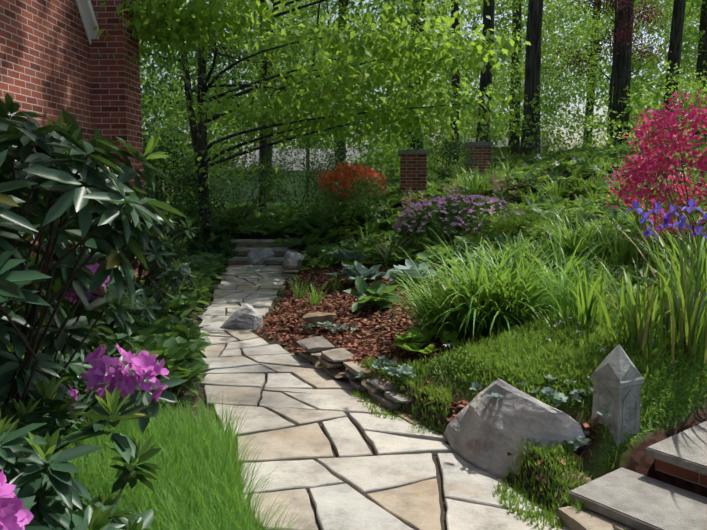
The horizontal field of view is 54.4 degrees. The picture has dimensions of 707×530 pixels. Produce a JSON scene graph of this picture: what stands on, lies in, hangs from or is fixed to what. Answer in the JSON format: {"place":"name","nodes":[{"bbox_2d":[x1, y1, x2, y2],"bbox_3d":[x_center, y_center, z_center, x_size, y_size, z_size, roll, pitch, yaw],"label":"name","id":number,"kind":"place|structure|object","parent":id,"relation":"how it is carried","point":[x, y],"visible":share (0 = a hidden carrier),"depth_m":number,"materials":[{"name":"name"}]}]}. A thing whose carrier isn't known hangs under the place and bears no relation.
{"place":"outdoors","nodes":[
{"label":"outdoors","id":0,"kind":"place"},
{"bbox_2d":[0,263,168,529],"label":"rhododendron flowers","id":1,"kind":"object","parent":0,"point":[14,515],"visible":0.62,"depth_m":2.34,"materials":[{"name":"purple plant"}]},
{"bbox_2d":[0,112,199,529],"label":"rhododendron leaves","id":2,"kind":"object","parent":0,"point":[99,520],"visible":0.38,"depth_m":2.39,"materials":[{"name":"green plant"}]},
{"bbox_2d":[0,93,211,529],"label":"rhododendron bush","id":3,"kind":"object","parent":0,"point":[93,196],"visible":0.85,"depth_m":2.45,"materials":[{"name":"green plant"}]},
{"bbox_2d":[11,131,478,391],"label":"plants","id":4,"kind":"object","parent":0,"point":[220,248],"visible":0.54,"depth_m":12.69,"materials":[{"name":"green plant"}]},
{"bbox_2d":[33,157,706,529],"bbox_3d":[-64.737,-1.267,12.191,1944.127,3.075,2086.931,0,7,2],"label":"ground","id":5,"kind":"structure","parent":0,"point":[633,457],"depth_m":4.33,"materials":[{"name":"brown soil"}]},
{"bbox_2d":[0,0,146,311],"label":"brick wall","id":6,"kind":"structure","parent":5,"relation":"on","point":[48,51],"depth_m":7.71,"materials":[{"name":"red brick"}]},
{"bbox_2d":[75,0,98,44],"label":"house rake trim","id":7,"kind":"structure","parent":6,"relation":"attached to","point":[87,14],"depth_m":7.92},
{"bbox_2d":[144,171,197,202],"bbox_3d":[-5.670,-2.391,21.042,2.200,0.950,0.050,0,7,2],"label":"shrub","id":8,"kind":"object","parent":5,"relation":"on","point":[170,187],"visible":0.08,"depth_m":21.02,"materials":[{"name":"green plant"}]},
{"bbox_2d":[37,272,350,529],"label":"fine grass","id":9,"kind":"structure","parent":5,"relation":"on","point":[201,494],"depth_m":3.19,"materials":[{"name":"green plant"}]},
{"bbox_2d":[138,0,285,247],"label":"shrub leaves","id":10,"kind":"object","parent":5,"relation":"on","point":[153,121],"visible":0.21,"depth_m":13.75,"materials":[{"name":"green plant"}]},
{"bbox_2d":[220,304,262,330],"bbox_3d":[-1.185,0.595,7.260,0.442,0.361,0.381,0,7,2],"label":"boulder","id":11,"kind":"object","parent":5,"relation":"on","point":[246,316],"visible":0.71,"depth_m":7.11,"materials":[{"name":"grey stone"}]},
{"bbox_2d":[224,242,296,263],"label":"stone steps","id":12,"kind":"structure","parent":5,"relation":"on","point":[256,244],"depth_m":12.88,"materials":[{"name":"grey stone"}]},
{"bbox_2d":[247,247,274,265],"bbox_3d":[-1.694,-0.113,12.684,0.520,0.439,0.414,-2,7,-19],"label":"boulder","id":13,"kind":"object","parent":5,"relation":"on","point":[257,256],"visible":0.52,"depth_m":12.54,"materials":[{"name":"grey stone"}]},
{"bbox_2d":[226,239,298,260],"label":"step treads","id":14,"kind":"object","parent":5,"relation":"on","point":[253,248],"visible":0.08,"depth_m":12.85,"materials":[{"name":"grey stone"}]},
{"bbox_2d":[265,0,273,201],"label":"tree","id":15,"kind":"object","parent":5,"relation":"on","point":[269,148],"visible":0.08,"depth_m":29.50,"materials":[{"name":"brown wood"}]},
{"bbox_2d":[212,171,356,202],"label":"house","id":16,"kind":"structure","parent":5,"relation":"on","point":[257,190],"depth_m":41.88,"materials":[{"name":"beige"}]},
{"bbox_2d":[212,149,382,171],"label":"house roof","id":17,"kind":"structure","parent":16,"relation":"on","point":[351,152],"depth_m":43.08,"materials":[{"name":"grey"}]},
{"bbox_2d":[282,276,293,279],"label":"edging stones","id":18,"kind":"object","parent":5,"relation":"on","point":[284,277],"visible":0.44,"depth_m":10.83,"materials":[{"name":"grey stone"}]},
{"bbox_2d":[284,251,303,270],"bbox_3d":[-0.997,0.005,11.531,0.356,0.476,0.388,-4,8,-30],"label":"boulder","id":19,"kind":"object","parent":5,"relation":"on","point":[290,257],"visible":0.48,"depth_m":11.43,"materials":[{"name":"grey stone"}]},
{"bbox_2d":[296,354,311,363],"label":"edging stones","id":20,"kind":"object","parent":5,"relation":"on","point":[302,358],"visible":0.27,"depth_m":5.87,"materials":[{"name":"grey stone"}]},
{"bbox_2d":[141,0,471,222],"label":"dogwood tree","id":21,"kind":"object","parent":5,"relation":"on","point":[288,33],"depth_m":13.34,"materials":[{"name":"green plant"}]},
{"bbox_2d":[93,0,531,211],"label":"tree","id":22,"kind":"object","parent":5,"relation":"on","point":[174,21],"depth_m":10.34,"materials":[{"name":"green plant"}]},
{"bbox_2d":[302,352,323,366],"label":"edging stones","id":23,"kind":"object","parent":5,"relation":"on","point":[312,359],"visible":0.4,"depth_m":5.75,"materials":[{"name":"stone"}]},
{"bbox_2d":[310,351,321,357],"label":"edging stones","id":24,"kind":"object","parent":23,"relation":"on","point":[317,354],"visible":0.21,"depth_m":5.71,"materials":[{"name":"grey stone"}]},
{"bbox_2d":[296,336,335,352],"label":"edging stones","id":25,"kind":"object","parent":24,"relation":"on","point":[315,344],"visible":0.96,"depth_m":5.86,"materials":[{"name":"grey stone"}]},
{"bbox_2d":[301,313,335,325],"bbox_3d":[-0.343,0.560,6.928,0.332,0.171,0.226,2,7,16],"label":"rock","id":26,"kind":"object","parent":5,"relation":"on","point":[310,318],"visible":0.62,"depth_m":6.84,"materials":[{"name":"beige stone"}]},
{"bbox_2d":[312,363,330,375],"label":"edging stones","id":27,"kind":"object","parent":5,"relation":"on","point":[321,369],"visible":0.21,"depth_m":5.56,"materials":[{"name":"grey stone"}]},
{"bbox_2d":[324,366,346,377],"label":"edging stones","id":28,"kind":"object","parent":5,"relation":"on","point":[335,372],"visible":0.35,"depth_m":5.35,"materials":[{"name":"stone"}]},
{"bbox_2d":[319,357,341,367],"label":"edging stones","id":29,"kind":"object","parent":28,"relation":"on","point":[327,364],"visible":0.4,"depth_m":5.42,"materials":[{"name":"stone"}]},
{"bbox_2d":[321,348,354,361],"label":"edging stones","id":30,"kind":"object","parent":29,"relation":"on","point":[339,355],"visible":0.9,"depth_m":5.48,"materials":[{"name":"beige stone"}]},
{"bbox_2d":[337,0,348,181],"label":"tree","id":31,"kind":"object","parent":5,"relation":"on","point":[342,12],"visible":0.1,"depth_m":34.67,"materials":[{"name":"plant"}]},
{"bbox_2d":[0,115,706,527],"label":"shrub branches","id":32,"kind":"object","parent":5,"relation":"on","point":[32,349],"visible":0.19,"depth_m":2.66,"materials":[{"name":"plant"}]},
{"bbox_2d":[15,102,706,403],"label":"plants","id":33,"kind":"object","parent":5,"relation":"on","point":[270,222],"visible":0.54,"depth_m":11.69,"materials":[{"name":"green plant"}]},
{"bbox_2d":[316,159,387,203],"bbox_3d":[-0.037,-1.726,14.514,1.584,1.013,1.434,0,7,2],"label":"orange flower","id":34,"kind":"object","parent":33,"relation":"on","point":[338,176],"visible":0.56,"depth_m":14.26,"materials":[{"name":"plant"}]},
{"bbox_2d":[401,168,516,215],"bbox_3d":[1.968,-1.214,12.030,1.963,0.977,1.757,-1,7,-8],"label":"shrub","id":35,"kind":"object","parent":33,"relation":"on","point":[457,191],"visible":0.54,"depth_m":12.51,"materials":[{"name":"green plant"}]},
{"bbox_2d":[360,378,382,392],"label":"edging stones","id":36,"kind":"object","parent":5,"relation":"on","point":[367,385],"visible":0.29,"depth_m":4.86,"materials":[{"name":"grey stone"}]},
{"bbox_2d":[367,374,398,389],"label":"edging stones","id":37,"kind":"object","parent":36,"relation":"on","point":[381,385],"visible":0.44,"depth_m":4.78,"materials":[{"name":"grey stone"}]},
{"bbox_2d":[363,393,385,407],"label":"edging stones","id":38,"kind":"object","parent":5,"relation":"on","point":[376,402],"visible":0.06,"depth_m":4.76,"materials":[{"name":"grey stone"}]},
{"bbox_2d":[368,390,400,409],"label":"edging stones","id":39,"kind":"object","parent":38,"relation":"on","point":[379,397],"visible":0.21,"depth_m":4.66,"materials":[{"name":"grey stone"}]},
{"bbox_2d":[384,390,411,403],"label":"edging stones","id":40,"kind":"object","parent":39,"relation":"on","point":[391,395],"visible":0.52,"depth_m":4.58,"materials":[{"name":"grey stone"}]},
{"bbox_2d":[198,264,569,529],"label":"path flagstones","id":41,"kind":"object","parent":5,"relation":"on","point":[357,485],"visible":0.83,"depth_m":3.93,"materials":[{"name":"beige stone"}]},
{"bbox_2d":[365,236,414,265],"bbox_3d":[0.515,-0.241,9.571,0.866,0.497,0.907,0,7,2],"label":"fern","id":42,"kind":"object","parent":5,"relation":"on","point":[386,252],"visible":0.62,"depth_m":9.53,"materials":[{"name":"green plant"}]},
{"bbox_2d":[193,266,599,511],"bbox_3d":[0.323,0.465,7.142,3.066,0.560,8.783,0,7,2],"label":"mulch chip","id":43,"kind":"object","parent":5,"relation":"on","point":[387,348],"visible":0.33,"depth_m":6.73,"materials":[{"name":"brown wood"}]},
{"bbox_2d":[196,241,611,447],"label":"hosta plants","id":44,"kind":"object","parent":5,"relation":"on","point":[352,272],"visible":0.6,"depth_m":6.76,"materials":[{"name":"green plant"}]},
{"bbox_2d":[394,410,421,424],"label":"edging stones","id":45,"kind":"object","parent":5,"relation":"on","point":[409,418],"visible":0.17,"depth_m":4.42,"materials":[{"name":"beige stone"}]},
{"bbox_2d":[407,0,424,149],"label":"tree","id":46,"kind":"object","parent":5,"relation":"on","point":[417,141],"visible":0.1,"depth_m":23.61,"materials":[{"name":"plant"}]},
{"bbox_2d":[400,146,490,193],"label":"brick pillars","id":47,"kind":"structure","parent":5,"relation":"on","point":[413,170],"depth_m":14.20,"materials":[{"name":"red brick"}]},
{"bbox_2d":[398,142,493,154],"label":"pillar caps","id":48,"kind":"object","parent":47,"relation":"on","point":[400,152],"visible":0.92,"depth_m":14.30,"materials":[{"name":"grey stone"}]},
{"bbox_2d":[193,267,706,529],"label":"ground cover","id":49,"kind":"object","parent":5,"relation":"on","point":[560,352],"visible":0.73,"depth_m":4.11,"materials":[{"name":"green plant"}]},
{"bbox_2d":[448,0,459,163],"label":"tree","id":50,"kind":"object","parent":5,"relation":"on","point":[456,77],"visible":0.23,"depth_m":27.16,"materials":[{"name":"brown plant"}]},
{"bbox_2d":[393,194,525,233],"bbox_3d":[1.603,-0.774,10.078,2.054,0.549,1.654,0,7,2],"label":"lilac flower","id":51,"kind":"object","parent":5,"relation":"on","point":[440,201],"visible":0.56,"depth_m":9.74,"materials":[{"name":"purple plant"}]},
{"bbox_2d":[476,0,494,141],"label":"tree","id":52,"kind":"object","parent":5,"relation":"on","point":[486,76],"visible":0.33,"depth_m":25.38,"materials":[{"name":"brown plant"}]},
{"bbox_2d":[295,146,706,354],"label":"ground cover plants","id":53,"kind":"object","parent":5,"relation":"on","point":[411,336],"visible":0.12,"depth_m":9.12,"materials":[{"name":"green plant"}]},
{"bbox_2d":[298,132,706,363],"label":"grass blade","id":54,"kind":"object","parent":5,"relation":"on","point":[482,300],"visible":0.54,"depth_m":5.17,"materials":[{"name":"green plant"}]},
{"bbox_2d":[625,199,706,238],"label":"iris flower","id":55,"kind":"object","parent":54,"relation":"on","point":[691,203],"visible":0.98,"depth_m":4.08,"materials":[{"name":"purple plant"}]},
{"bbox_2d":[461,146,548,162],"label":"shed walls","id":56,"kind":"structure","parent":5,"relation":"on","point":[494,153],"depth_m":37.81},
{"bbox_2d":[459,137,553,147],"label":"shed roof","id":57,"kind":"structure","parent":56,"relation":"on","point":[499,143],"depth_m":38.22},
{"bbox_2d":[443,378,584,479],"bbox_3d":[0.859,0.959,3.838,0.510,0.650,0.899,-2,7,-19],"label":"boulder","id":58,"kind":"object","parent":5,"relation":"on","point":[483,431],"visible":0.54,"depth_m":3.64,"materials":[{"name":"grey stone"}]},
{"bbox_2d":[507,0,521,156],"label":"tree","id":59,"kind":"object","parent":5,"relation":"on","point":[515,147],"visible":0.38,"depth_m":32.84,"materials":[{"name":"brown plant"}]},
{"bbox_2d":[374,155,676,405],"bbox_3d":[2.058,-0.435,7.232,3.664,1.852,11.080,0,7,2],"label":"pale flower","id":60,"kind":"object","parent":5,"relation":"on","point":[574,160],"visible":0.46,"depth_m":11.16,"materials":[{"name":"white plant"}]},
{"bbox_2d":[520,0,543,155],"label":"tree","id":61,"kind":"object","parent":5,"relation":"on","point":[533,51],"visible":0.69,"depth_m":21.11,"materials":[{"name":"brown plant"}]},
{"bbox_2d":[534,471,592,487],"bbox_3d":[1.028,1.053,3.354,0.229,0.122,0.254,-4,8,-27],"label":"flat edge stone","id":62,"kind":"object","parent":5,"relation":"on","point":[572,482],"visible":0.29,"depth_m":3.31,"materials":[{"name":"beige stone"}]},
{"bbox_2d":[553,516,575,529],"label":"edging stones","id":63,"kind":"object","parent":5,"relation":"on","point":[570,527],"visible":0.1,"depth_m":3.05,"materials":[{"name":"grey stone"}]},
{"bbox_2d":[558,505,635,529],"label":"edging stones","id":64,"kind":"object","parent":63,"relation":"on","point":[575,519],"visible":0.67,"depth_m":3.00,"materials":[{"name":"beige stone"}]},
{"bbox_2d":[545,0,671,144],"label":"tree","id":65,"kind":"object","parent":5,"relation":"on","point":[622,33],"depth_m":20.32,"materials":[{"name":"plant"}]},
{"bbox_2d":[591,344,643,446],"bbox_3d":[1.373,0.705,3.589,0.183,0.600,0.183,-4,8,-30],"label":"stone post","id":66,"kind":"object","parent":5,"relation":"on","point":[617,378],"visible":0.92,"depth_m":3.52,"materials":[{"name":"grey stone"}]},
{"bbox_2d":[611,0,633,145],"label":"tree","id":67,"kind":"object","parent":5,"relation":"on","point":[623,62],"visible":0.52,"depth_m":21.55,"materials":[{"name":"brown plant"}]},
{"bbox_2d":[606,91,706,245],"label":"flowering shrub","id":68,"kind":"object","parent":5,"relation":"on","point":[636,178],"visible":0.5,"depth_m":7.25,"materials":[{"name":"pink plant"}]},
{"bbox_2d":[660,0,685,142],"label":"tree","id":69,"kind":"object","parent":5,"relation":"on","point":[676,31],"visible":0.5,"depth_m":24.71,"materials":[{"name":"brown plant"}]},
{"bbox_2d":[655,468,706,487],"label":"step mortar","id":70,"kind":"object","parent":5,"relation":"on","point":[698,482],"depth_m":3.21,"materials":[{"name":"concrete"}]},
{"bbox_2d":[646,421,706,475],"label":"step slab","id":71,"kind":"structure","parent":70,"relation":"on","point":[686,449],"depth_m":3.29,"materials":[{"name":"stone"}]},
{"bbox_2d":[655,459,706,485],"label":"step bricks","id":72,"kind":"object","parent":5,"relation":"on","point":[687,474],"visible":0.54,"depth_m":3.23,"materials":[{"name":"red brick"}]},
{"bbox_2d":[656,290,706,327],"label":"iris leaves","id":73,"kind":"object","parent":5,"relation":"on","point":[702,302],"visible":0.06,"depth_m":4.20,"materials":[{"name":"green plant"}]},
{"bbox_2d":[692,0,706,140],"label":"tree","id":74,"kind":"object","parent":5,"relation":"on","point":[701,58],"visible":0.44,"depth_m":28.60,"materials":[{"name":"plant"}]},
{"bbox_2d":[139,0,700,198],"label":"foliage","id":75,"kind":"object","parent":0,"point":[472,28],"depth_m":56.03,"materials":[{"name":"green plant"}]},
{"bbox_2d":[140,0,701,177],"label":"sky","id":76,"kind":"structure","parent":0,"point":[600,112],"materials":[{"name":"white"}]},
{"bbox_2d":[140,0,706,203],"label":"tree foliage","id":77,"kind":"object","parent":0,"point":[548,44],"depth_m":34.14,"materials":[{"name":"green plant"}]},
{"bbox_2d":[140,0,706,179],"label":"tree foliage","id":78,"kind":"object","parent":77,"relation":"attached to","point":[578,87],"visible":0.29,"depth_m":27.97,"materials":[{"name":"green plant"}]},
{"bbox_2d":[569,467,706,529],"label":"stone step","id":79,"kind":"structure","parent":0,"point":[633,499],"depth_m":3.06,"materials":[{"name":"grey stone"}]},
{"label":"edging stones","id":80,"kind":"object","parent":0,"visible":0},
{"bbox_2d":[283,273,296,275],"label":"edging stones","id":81,"kind":"object","parent":80,"relation":"on","point":[289,274],"visible":0.46,"depth_m":10.95,"materials":[{"name":"grey stone"}]},
{"bbox_2d":[283,269,298,272],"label":"edging stones","id":82,"kind":"object","parent":81,"relation":"on","point":[290,270],"visible":1,"depth_m":11.04,"materials":[{"name":"grey stone"}]},
{"bbox_2d":[284,264,297,268],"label":"edging stones","id":83,"kind":"object","parent":82,"relation":"on","point":[288,266],"visible":1,"depth_m":11.20,"materials":[{"name":"grey stone"}]},
{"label":"edging stones","id":84,"kind":"object","parent":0,"visible":0},
{"bbox_2d":[349,380,366,391],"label":"edging stones","id":85,"kind":"object","parent":84,"relation":"on","point":[357,385],"visible":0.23,"depth_m":5.01,"materials":[{"name":"grey stone"}]},
{"bbox_2d":[345,368,357,379],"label":"edging stones","id":86,"kind":"object","parent":85,"relation":"on","point":[349,375],"visible":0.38,"depth_m":5.12,"materials":[{"name":"grey stone"}]},
{"bbox_2d":[343,361,371,377],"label":"edging stones","id":87,"kind":"object","parent":86,"relation":"on","point":[355,369],"visible":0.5,"depth_m":5.09,"materials":[{"name":"beige stone"}]}
]}

